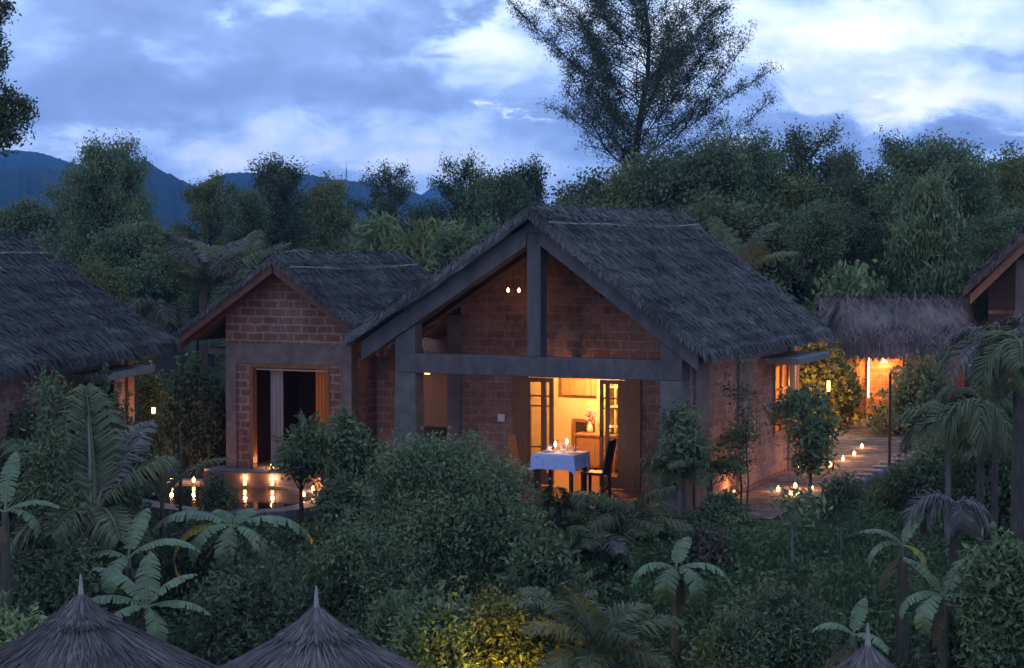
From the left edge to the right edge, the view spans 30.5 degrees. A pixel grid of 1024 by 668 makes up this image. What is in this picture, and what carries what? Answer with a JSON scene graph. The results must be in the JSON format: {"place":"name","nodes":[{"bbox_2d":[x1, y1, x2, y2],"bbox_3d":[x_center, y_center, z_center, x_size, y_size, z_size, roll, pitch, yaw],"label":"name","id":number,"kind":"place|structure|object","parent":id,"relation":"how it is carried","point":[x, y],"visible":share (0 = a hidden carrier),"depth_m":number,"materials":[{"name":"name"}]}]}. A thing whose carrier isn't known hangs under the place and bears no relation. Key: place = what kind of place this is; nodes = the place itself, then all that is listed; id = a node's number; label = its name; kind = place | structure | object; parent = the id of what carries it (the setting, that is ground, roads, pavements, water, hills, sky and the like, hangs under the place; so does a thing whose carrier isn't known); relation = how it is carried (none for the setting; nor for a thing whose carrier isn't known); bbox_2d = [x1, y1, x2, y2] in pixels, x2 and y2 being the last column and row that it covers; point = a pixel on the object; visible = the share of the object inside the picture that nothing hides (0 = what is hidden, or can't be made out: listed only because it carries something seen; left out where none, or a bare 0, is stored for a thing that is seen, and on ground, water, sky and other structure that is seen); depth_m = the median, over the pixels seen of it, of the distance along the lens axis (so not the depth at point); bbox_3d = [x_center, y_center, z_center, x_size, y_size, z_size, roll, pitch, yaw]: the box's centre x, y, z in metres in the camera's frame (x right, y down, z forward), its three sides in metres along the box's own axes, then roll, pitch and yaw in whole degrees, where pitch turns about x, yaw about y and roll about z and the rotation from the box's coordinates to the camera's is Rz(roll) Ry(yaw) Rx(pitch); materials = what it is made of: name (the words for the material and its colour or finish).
{"place":"outdoors","nodes":[
{"label":"outdoors","id":0,"kind":"place"},
{"bbox_2d":[0,162,230,246],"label":"hills","id":1,"kind":"structure","parent":0,"point":[18,181],"depth_m":1130.74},
{"bbox_2d":[144,484,312,508],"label":"pool water","id":2,"kind":"structure","parent":0,"point":[262,498],"depth_m":36.51,"materials":[{"name":"black liquid"}]},
{"bbox_2d":[198,172,457,239],"bbox_3d":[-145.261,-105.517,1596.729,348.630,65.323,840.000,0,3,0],"label":"hills","id":3,"kind":"structure","parent":0,"point":[239,177],"depth_m":1507.46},
{"bbox_2d":[17,341,980,667],"bbox_3d":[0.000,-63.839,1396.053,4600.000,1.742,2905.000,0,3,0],"label":"ground","id":4,"kind":"structure","parent":0,"point":[167,359],"depth_m":29.22,"materials":[{"name":"green plant"}]},
{"bbox_2d":[0,0,39,157],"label":"tall tree","id":5,"kind":"object","parent":4,"relation":"on","point":[8,128],"visible":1,"depth_m":19.86,"materials":[{"name":"green plant"}]},
{"bbox_2d":[0,589,46,646],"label":"bush","id":6,"kind":"object","parent":4,"relation":"on","point":[12,627],"visible":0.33,"depth_m":21.59,"materials":[{"name":"green plant"}]},
{"bbox_2d":[0,451,60,611],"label":"banana plant","id":7,"kind":"object","parent":4,"relation":"on","point":[6,490],"visible":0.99,"depth_m":24.14,"materials":[{"name":"green plant"}]},
{"bbox_2d":[0,193,65,256],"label":"broadleaf tree","id":8,"kind":"object","parent":4,"relation":"on","point":[21,219],"visible":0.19,"depth_m":75.41,"materials":[{"name":"green plant"}]},
{"bbox_2d":[2,363,96,624],"bbox_3d":[-6.604,2.889,26.659,1.316,4.982,1.247,-2,3,-29],"label":"shrub","id":9,"kind":"object","parent":4,"relation":"on","point":[52,447],"visible":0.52,"depth_m":26.47,"materials":[{"name":"green plant"}]},
{"bbox_2d":[0,412,108,620],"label":"shrub","id":10,"kind":"object","parent":4,"relation":"on","point":[12,522],"visible":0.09,"depth_m":28.82,"materials":[{"name":"green plant"}]},
{"bbox_2d":[10,502,138,627],"bbox_3d":[-6.209,3.863,25.832,2.204,3.082,2.317,-2,3,-33],"label":"bush","id":11,"kind":"object","parent":4,"relation":"on","point":[51,581],"visible":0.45,"depth_m":25.47,"materials":[{"name":"green plant"}]},
{"bbox_2d":[0,383,177,579],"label":"palm tree","id":12,"kind":"object","parent":4,"relation":"on","point":[95,515],"visible":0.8,"depth_m":26.79,"materials":[{"name":"green plant"}]},
{"bbox_2d":[0,234,180,556],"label":"thatched bungalow","id":13,"kind":"object","parent":4,"relation":"on","point":[68,323],"visible":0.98,"depth_m":32.26,"materials":[{"name":"grey wood"}]},
{"bbox_2d":[47,362,163,559],"bbox_3d":[-6.894,2.350,31.274,2.167,3.806,2.262,0,3,0],"label":"palm tree","id":14,"kind":"object","parent":4,"relation":"on","point":[126,499],"visible":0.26,"depth_m":31.03,"materials":[{"name":"green plant"}]},
{"bbox_2d":[29,128,188,310],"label":"broadleaf tree","id":15,"kind":"object","parent":4,"relation":"on","point":[110,182],"visible":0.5,"depth_m":70.97,"materials":[{"name":"green plant"}]},
{"bbox_2d":[0,574,217,667],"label":"thatch parasol","id":16,"kind":"object","parent":4,"relation":"on","point":[81,629],"visible":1,"depth_m":19.05,"materials":[{"name":"grey plant"}]},
{"bbox_2d":[70,254,150,379],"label":"broadleaf tree","id":17,"kind":"object","parent":4,"relation":"on","point":[100,276],"visible":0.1,"depth_m":52.03,"materials":[{"name":"green plant"}]},
{"bbox_2d":[78,214,196,386],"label":"broadleaf tree","id":18,"kind":"object","parent":4,"relation":"on","point":[119,247],"visible":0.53,"depth_m":65.32,"materials":[{"name":"green plant"}]},
{"bbox_2d":[85,508,200,624],"bbox_3d":[-5.112,3.821,25.867,1.433,2.702,0.975,-2,4,-39],"label":"banana plant","id":19,"kind":"object","parent":4,"relation":"on","point":[140,519],"visible":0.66,"depth_m":25.68,"materials":[{"name":"green plant"}]},
{"bbox_2d":[92,551,210,641],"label":"banana plant","id":20,"kind":"object","parent":4,"relation":"on","point":[142,595],"visible":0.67,"depth_m":23.60,"materials":[{"name":"green plant"}]},
{"bbox_2d":[122,295,194,451],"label":"palm tree","id":21,"kind":"object","parent":4,"relation":"on","point":[165,316],"visible":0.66,"depth_m":44.45,"materials":[{"name":"green plant"}]},
{"bbox_2d":[134,360,186,495],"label":"shrub","id":22,"kind":"object","parent":4,"relation":"on","point":[150,391],"visible":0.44,"depth_m":36.78,"materials":[{"name":"green plant"}]},
{"bbox_2d":[132,516,226,610],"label":"shrub","id":23,"kind":"object","parent":4,"relation":"on","point":[184,565],"visible":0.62,"depth_m":29.40,"materials":[{"name":"green plant"}]},
{"bbox_2d":[152,349,221,477],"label":"shrub","id":24,"kind":"object","parent":4,"relation":"on","point":[184,387],"visible":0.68,"depth_m":39.92,"materials":[{"name":"green plant"}]},
{"bbox_2d":[181,376,225,478],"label":"shrub","id":25,"kind":"object","parent":4,"relation":"on","point":[211,402],"visible":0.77,"depth_m":39.49,"materials":[{"name":"green plant"}]},
{"bbox_2d":[166,169,249,355],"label":"broadleaf tree","id":26,"kind":"object","parent":4,"relation":"on","point":[201,210],"visible":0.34,"depth_m":83.33,"materials":[{"name":"green plant"}]},
{"bbox_2d":[139,233,291,372],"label":"palm tree","id":27,"kind":"object","parent":4,"relation":"on","point":[204,276],"visible":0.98,"depth_m":47.62,"materials":[{"name":"green plant"}]},
{"bbox_2d":[143,478,319,523],"bbox_3d":[-5.639,3.286,36.471,4.779,0.310,4.162,1,3,21],"label":"pool coping","id":28,"kind":"object","parent":4,"relation":"on","point":[293,512],"visible":0.3,"depth_m":34.85,"materials":[{"name":"stone"}]},
{"bbox_2d":[151,508,317,581],"bbox_3d":[-4.101,3.682,27.800,2.455,2.165,1.114,0,3,0],"label":"banana plant","id":29,"kind":"object","parent":4,"relation":"on","point":[228,537],"visible":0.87,"depth_m":27.60,"materials":[{"name":"green plant"}]},
{"bbox_2d":[211,181,276,290],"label":"broadleaf tree","id":30,"kind":"object","parent":4,"relation":"on","point":[248,215],"visible":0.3,"depth_m":77.55,"materials":[{"name":"green plant"}]},
{"bbox_2d":[173,529,349,666],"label":"bush","id":31,"kind":"object","parent":4,"relation":"on","point":[251,610],"visible":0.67,"depth_m":25.02,"materials":[{"name":"green plant"}]},
{"bbox_2d":[244,144,322,252],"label":"broadleaf tree","id":32,"kind":"object","parent":4,"relation":"on","point":[276,183],"visible":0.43,"depth_m":81.29,"materials":[{"name":"green plant"}]},
{"bbox_2d":[254,408,334,523],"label":"shrub","id":33,"kind":"object","parent":4,"relation":"on","point":[301,460],"visible":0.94,"depth_m":33.82,"materials":[{"name":"green plant"}]},
{"bbox_2d":[170,249,431,486],"bbox_3d":[-3.680,0.665,40.277,5.113,4.967,5.988,1,3,23],"label":"thatched hut","id":34,"kind":"object","parent":4,"relation":"on","point":[282,324],"visible":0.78,"depth_m":38.34,"materials":[{"name":"brown brick"}]},
{"bbox_2d":[218,586,422,667],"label":"thatch parasol","id":35,"kind":"object","parent":4,"relation":"on","point":[316,635],"visible":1,"depth_m":18.47,"materials":[{"name":"grey plant"}]},
{"bbox_2d":[292,170,365,252],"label":"broadleaf tree","id":36,"kind":"object","parent":4,"relation":"on","point":[329,209],"visible":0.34,"depth_m":87.07,"materials":[{"name":"green plant"}]},
{"bbox_2d":[304,465,380,539],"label":"shrub","id":37,"kind":"object","parent":4,"relation":"on","point":[332,498],"visible":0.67,"depth_m":31.38,"materials":[{"name":"green plant"}]},
{"bbox_2d":[311,402,385,493],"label":"shrub","id":38,"kind":"object","parent":4,"relation":"on","point":[347,441],"visible":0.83,"depth_m":33.27,"materials":[{"name":"green plant"}]},
{"bbox_2d":[281,504,451,640],"bbox_3d":[-2.029,3.689,26.823,2.374,2.468,2.635,-3,4,-42],"label":"bush","id":39,"kind":"object","parent":4,"relation":"on","point":[354,569],"visible":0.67,"depth_m":26.50,"materials":[{"name":"green plant"}]},
{"bbox_2d":[325,200,414,252],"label":"bamboo clump","id":40,"kind":"object","parent":4,"relation":"on","point":[378,237],"visible":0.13,"depth_m":55.39,"materials":[{"name":"green plant"}]},
{"bbox_2d":[357,586,418,656],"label":"bush","id":41,"kind":"object","parent":4,"relation":"on","point":[379,622],"visible":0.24,"depth_m":24.53,"materials":[{"name":"green plant"}]},
{"bbox_2d":[338,158,447,240],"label":"broadleaf tree","id":42,"kind":"object","parent":4,"relation":"on","point":[398,194],"visible":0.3,"depth_m":83.51,"materials":[{"name":"green plant"}]},
{"bbox_2d":[378,214,457,269],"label":"bamboo clump","id":43,"kind":"object","parent":4,"relation":"on","point":[416,241],"visible":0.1,"depth_m":53.52,"materials":[{"name":"green plant"}]},
{"bbox_2d":[376,571,493,667],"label":"bush","id":44,"kind":"object","parent":4,"relation":"on","point":[431,633],"visible":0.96,"depth_m":23.28,"materials":[{"name":"green plant"}]},
{"bbox_2d":[332,425,551,612],"bbox_3d":[-0.971,2.937,28.186,3.071,3.168,3.615,2,3,34],"label":"bush","id":45,"kind":"object","parent":4,"relation":"on","point":[451,493],"visible":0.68,"depth_m":27.66,"materials":[{"name":"green plant"}]},
{"bbox_2d":[396,146,494,234],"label":"broadleaf tree","id":46,"kind":"object","parent":4,"relation":"on","point":[447,192],"visible":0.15,"depth_m":75.50,"materials":[{"name":"green plant"}]},
{"bbox_2d":[411,216,485,275],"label":"bamboo clump","id":47,"kind":"object","parent":4,"relation":"on","point":[436,255],"visible":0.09,"depth_m":51.65,"materials":[{"name":"green plant"}]},
{"bbox_2d":[444,163,537,236],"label":"broadleaf tree","id":48,"kind":"object","parent":4,"relation":"on","point":[503,197],"visible":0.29,"depth_m":73.15,"materials":[{"name":"green plant"}]},
{"bbox_2d":[443,573,558,667],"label":"bush","id":49,"kind":"object","parent":4,"relation":"on","point":[507,646],"visible":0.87,"depth_m":23.48,"materials":[{"name":"green plant"}]},
{"bbox_2d":[444,488,579,611],"bbox_3d":[-0.018,3.354,27.545,2.063,2.300,2.152,0,3,0],"label":"bush","id":50,"kind":"object","parent":4,"relation":"on","point":[508,532],"visible":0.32,"depth_m":27.31,"materials":[{"name":"green plant"}]},
{"bbox_2d":[14,489,1023,667],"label":"ground cover","id":51,"kind":"object","parent":4,"relation":"on","point":[568,521],"visible":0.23,"depth_m":28.96,"materials":[{"name":"green plant"}]},
{"bbox_2d":[495,523,592,645],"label":"bush","id":52,"kind":"object","parent":4,"relation":"on","point":[549,567],"visible":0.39,"depth_m":26.40,"materials":[{"name":"green plant"}]},
{"bbox_2d":[505,586,597,663],"bbox_3d":[0.578,4.282,24.081,1.441,2.014,1.734,0,3,0],"label":"palm tree","id":53,"kind":"object","parent":4,"relation":"on","point":[533,602],"visible":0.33,"depth_m":23.98,"materials":[{"name":"green plant"}]},
{"bbox_2d":[518,485,600,533],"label":"palm tree","id":54,"kind":"object","parent":4,"relation":"on","point":[559,503],"visible":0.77,"depth_m":31.00,"materials":[{"name":"green plant"}]},
{"bbox_2d":[538,163,621,206],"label":"broadleaf tree","id":55,"kind":"object","parent":4,"relation":"on","point":[583,191],"visible":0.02,"depth_m":64.73,"materials":[{"name":"green plant"}]},
{"bbox_2d":[341,201,833,518],"bbox_3d":[1.294,0.428,37.047,8.570,5.962,8.778,1,3,23],"label":"thatched bungalow","id":56,"kind":"object","parent":4,"relation":"on","point":[685,307],"visible":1,"depth_m":34.99,"materials":[{"name":"grey wood"}]},
{"bbox_2d":[528,377,553,484],"bbox_3d":[0.553,1.844,35.670,0.503,2.030,0.055,1,3,23],"label":"door","id":57,"kind":"structure","parent":56,"relation":"in","point":[544,475],"depth_m":35.61,"materials":[{"name":"brown wood"}]},
{"bbox_2d":[599,380,623,488],"bbox_3d":[1.871,1.874,35.075,0.498,2.030,0.095,1,3,23],"label":"door","id":58,"kind":"structure","parent":56,"relation":"in","point":[617,482],"depth_m":35.07,"materials":[{"name":"brown wood"}]},
{"bbox_2d":[517,584,684,667],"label":"palm tree","id":59,"kind":"object","parent":4,"relation":"on","point":[593,629],"visible":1,"depth_m":22.32,"materials":[{"name":"green plant"}]},
{"bbox_2d":[566,524,640,571],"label":"palm tree","id":60,"kind":"object","parent":4,"relation":"on","point":[603,541],"visible":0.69,"depth_m":29.20,"materials":[{"name":"green plant"}]},
{"bbox_2d":[569,485,691,538],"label":"palm tree","id":61,"kind":"object","parent":4,"relation":"on","point":[615,509],"visible":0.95,"depth_m":30.09,"materials":[{"name":"green plant"}]},
{"bbox_2d":[502,0,783,171],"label":"casuarina tree","id":62,"kind":"object","parent":4,"relation":"on","point":[667,69],"visible":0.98,"depth_m":71.86,"materials":[{"name":"green plant"}]},
{"bbox_2d":[643,396,717,518],"bbox_3d":[2.855,2.225,32.046,1.291,2.396,1.359,0,3,0],"label":"young tree","id":63,"kind":"object","parent":4,"relation":"on","point":[687,443],"visible":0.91,"depth_m":31.87,"materials":[{"name":"green plant"}]},
{"bbox_2d":[612,135,749,221],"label":"broadleaf tree","id":64,"kind":"object","parent":4,"relation":"on","point":[665,188],"visible":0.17,"depth_m":60.70,"materials":[{"name":"green plant"}]},
{"bbox_2d":[631,536,732,662],"bbox_3d":[2.332,3.772,25.783,1.294,1.826,0.876,-2,3,-31],"label":"banana plant","id":65,"kind":"object","parent":4,"relation":"on","point":[675,591],"visible":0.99,"depth_m":25.70,"materials":[{"name":"green plant"}]},
{"bbox_2d":[661,518,744,574],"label":"shrub","id":66,"kind":"object","parent":4,"relation":"on","point":[706,546],"visible":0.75,"depth_m":28.48,"materials":[{"name":"green plant"}]},
{"bbox_2d":[687,485,758,530],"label":"shrub","id":67,"kind":"object","parent":4,"relation":"on","point":[726,507],"visible":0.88,"depth_m":31.19,"materials":[{"name":"green plant"}]},
{"bbox_2d":[676,598,782,667],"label":"bush","id":68,"kind":"object","parent":4,"relation":"on","point":[726,646],"visible":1,"depth_m":23.84,"materials":[{"name":"green plant"}]},
{"bbox_2d":[703,417,765,504],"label":"young tree","id":69,"kind":"object","parent":4,"relation":"on","point":[726,438],"visible":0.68,"depth_m":32.89,"materials":[{"name":"green plant"}]},
{"bbox_2d":[714,348,768,506],"bbox_3d":[4.012,1.814,32.770,0.890,3.183,1.161,2,3,29],"label":"young tree","id":70,"kind":"object","parent":4,"relation":"on","point":[742,412],"visible":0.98,"depth_m":32.72,"materials":[{"name":"green plant"}]},
{"bbox_2d":[672,124,817,222],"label":"broadleaf tree","id":71,"kind":"object","parent":4,"relation":"on","point":[751,162],"visible":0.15,"depth_m":60.90,"materials":[{"name":"green plant"}]},
{"bbox_2d":[676,186,817,307],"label":"broadleaf tree","id":72,"kind":"object","parent":4,"relation":"on","point":[747,221],"visible":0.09,"depth_m":54.02,"materials":[{"name":"green plant"}]},
{"bbox_2d":[706,216,799,270],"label":"palm tree","id":73,"kind":"object","parent":4,"relation":"on","point":[744,254],"visible":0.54,"depth_m":49.24,"materials":[{"name":"green plant"}]},
{"bbox_2d":[702,568,851,667],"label":"bush","id":74,"kind":"object","parent":4,"relation":"on","point":[790,618],"visible":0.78,"depth_m":24.43,"materials":[{"name":"green plant"}]},
{"bbox_2d":[767,474,832,574],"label":"young tree","id":75,"kind":"object","parent":4,"relation":"on","point":[803,497],"visible":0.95,"depth_m":28.12,"materials":[{"name":"green plant"}]},
{"bbox_2d":[759,383,851,507],"bbox_3d":[5.278,2.117,33.782,1.602,2.440,1.620,0,3,0],"label":"young tree","id":76,"kind":"object","parent":4,"relation":"on","point":[810,433],"visible":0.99,"depth_m":33.43,"materials":[{"name":"green plant"}]},
{"bbox_2d":[759,113,858,213],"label":"broadleaf tree","id":77,"kind":"object","parent":4,"relation":"on","point":[800,156],"visible":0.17,"depth_m":63.45,"materials":[{"name":"green plant"}]},
{"bbox_2d":[623,441,1023,648],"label":"grass","id":78,"kind":"structure","parent":4,"relation":"on","point":[840,580],"depth_m":28.37,"materials":[{"name":"green plant"}]},
{"bbox_2d":[788,191,860,312],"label":"broadleaf tree","id":79,"kind":"object","parent":4,"relation":"on","point":[826,222],"visible":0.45,"depth_m":56.53,"materials":[{"name":"green plant"}]},
{"bbox_2d":[799,339,866,425],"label":"shrub","id":80,"kind":"object","parent":4,"relation":"on","point":[809,371],"visible":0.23,"depth_m":47.03,"materials":[{"name":"green plant"}]},
{"bbox_2d":[800,360,870,430],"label":"shrub","id":81,"kind":"object","parent":4,"relation":"on","point":[844,395],"visible":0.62,"depth_m":46.44,"materials":[{"name":"green plant"}]},
{"bbox_2d":[799,252,884,395],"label":"shrub","id":82,"kind":"object","parent":4,"relation":"on","point":[837,287],"visible":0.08,"depth_m":52.70,"materials":[{"name":"green plant"}]},
{"bbox_2d":[807,468,880,553],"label":"young tree","id":83,"kind":"object","parent":4,"relation":"on","point":[851,495],"visible":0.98,"depth_m":29.13,"materials":[{"name":"green plant"}]},
{"bbox_2d":[839,214,895,291],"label":"broadleaf tree","id":84,"kind":"object","parent":4,"relation":"on","point":[867,246],"visible":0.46,"depth_m":56.40,"materials":[{"name":"green plant"}]},
{"bbox_2d":[859,512,928,667],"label":"banana plant","id":85,"kind":"object","parent":4,"relation":"on","point":[901,654],"visible":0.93,"depth_m":24.65,"materials":[{"name":"green plant"}]},
{"bbox_2d":[814,291,980,416],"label":"gate pavilion","id":86,"kind":"structure","parent":4,"relation":"on","point":[892,330],"depth_m":49.11,"materials":[{"name":"brick"}]},
{"bbox_2d":[869,454,943,518],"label":"shrub","id":87,"kind":"object","parent":4,"relation":"on","point":[895,483],"visible":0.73,"depth_m":32.99,"materials":[{"name":"green plant"}]},
{"bbox_2d":[856,350,958,440],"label":"shrub","id":88,"kind":"object","parent":4,"relation":"on","point":[920,386],"visible":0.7,"depth_m":44.87,"materials":[{"name":"green plant"}]},
{"bbox_2d":[867,164,984,307],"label":"weeping tree","id":89,"kind":"object","parent":4,"relation":"on","point":[948,273],"visible":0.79,"depth_m":53.49,"materials":[{"name":"green plant"}]},
{"bbox_2d":[847,127,1021,309],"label":"broadleaf tree","id":90,"kind":"object","parent":4,"relation":"on","point":[938,157],"visible":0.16,"depth_m":59.02,"materials":[{"name":"green plant"}]},
{"bbox_2d":[887,418,985,519],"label":"shrub","id":91,"kind":"object","parent":4,"relation":"on","point":[923,459],"visible":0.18,"depth_m":33.25,"materials":[{"name":"green plant"}]},
{"bbox_2d":[899,556,974,667],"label":"banana plant","id":92,"kind":"object","parent":4,"relation":"on","point":[940,638],"visible":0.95,"depth_m":22.75,"materials":[{"name":"green plant"}]},
{"bbox_2d":[895,489,994,620],"bbox_3d":[5.765,3.369,24.914,1.281,2.590,0.754,0,3,0],"label":"palm tree","id":93,"kind":"object","parent":4,"relation":"on","point":[954,519],"visible":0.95,"depth_m":24.73,"materials":[{"name":"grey plant"}]},
{"bbox_2d":[892,399,1009,550],"bbox_3d":[7.219,2.514,30.595,2.080,2.836,1.958,0,3,0],"label":"palm tree","id":94,"kind":"object","parent":4,"relation":"on","point":[931,412],"visible":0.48,"depth_m":30.57,"materials":[{"name":"green plant"}]},
{"bbox_2d":[930,382,1012,551],"bbox_3d":[6.509,2.526,26.090,1.529,3.687,1.593,0,3,0],"label":"palm tree","id":95,"kind":"object","parent":4,"relation":"on","point":[1000,416],"visible":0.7,"depth_m":25.63,"materials":[{"name":"green plant"}]},
{"bbox_2d":[929,404,1023,548],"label":"shrub","id":96,"kind":"object","parent":4,"relation":"on","point":[964,483],"visible":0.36,"depth_m":30.79,"materials":[{"name":"green plant"}]},
{"bbox_2d":[936,314,1023,539],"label":"palm tree","id":97,"kind":"object","parent":4,"relation":"on","point":[965,345],"visible":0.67,"depth_m":27.47,"materials":[{"name":"green plant"}]},
{"bbox_2d":[943,520,1023,667],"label":"bush","id":98,"kind":"object","parent":4,"relation":"on","point":[991,621],"visible":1,"depth_m":22.44,"materials":[{"name":"green plant"}]},
{"bbox_2d":[955,201,1023,375],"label":"broadleaf tree","id":99,"kind":"object","parent":4,"relation":"on","point":[982,251],"visible":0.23,"depth_m":54.84,"materials":[{"name":"green plant"}]},
{"bbox_2d":[959,227,1023,401],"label":"thatched bungalow","id":100,"kind":"object","parent":4,"relation":"on","point":[1000,276],"visible":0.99,"depth_m":46.14,"materials":[{"name":"brown wood"}]},
{"bbox_2d":[964,328,1023,549],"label":"palm tree","id":101,"kind":"object","parent":4,"relation":"on","point":[997,357],"visible":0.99,"depth_m":23.53,"materials":[{"name":"green plant"}]},
{"bbox_2d":[0,0,1023,205],"label":"sky","id":102,"kind":"structure","parent":0,"point":[205,85],"materials":[{"name":"blue"}]},
{"bbox_2d":[697,413,973,523],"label":"path","id":103,"kind":"structure","parent":0,"point":[872,452],"depth_m":38.94,"materials":[{"name":"grey stone"}]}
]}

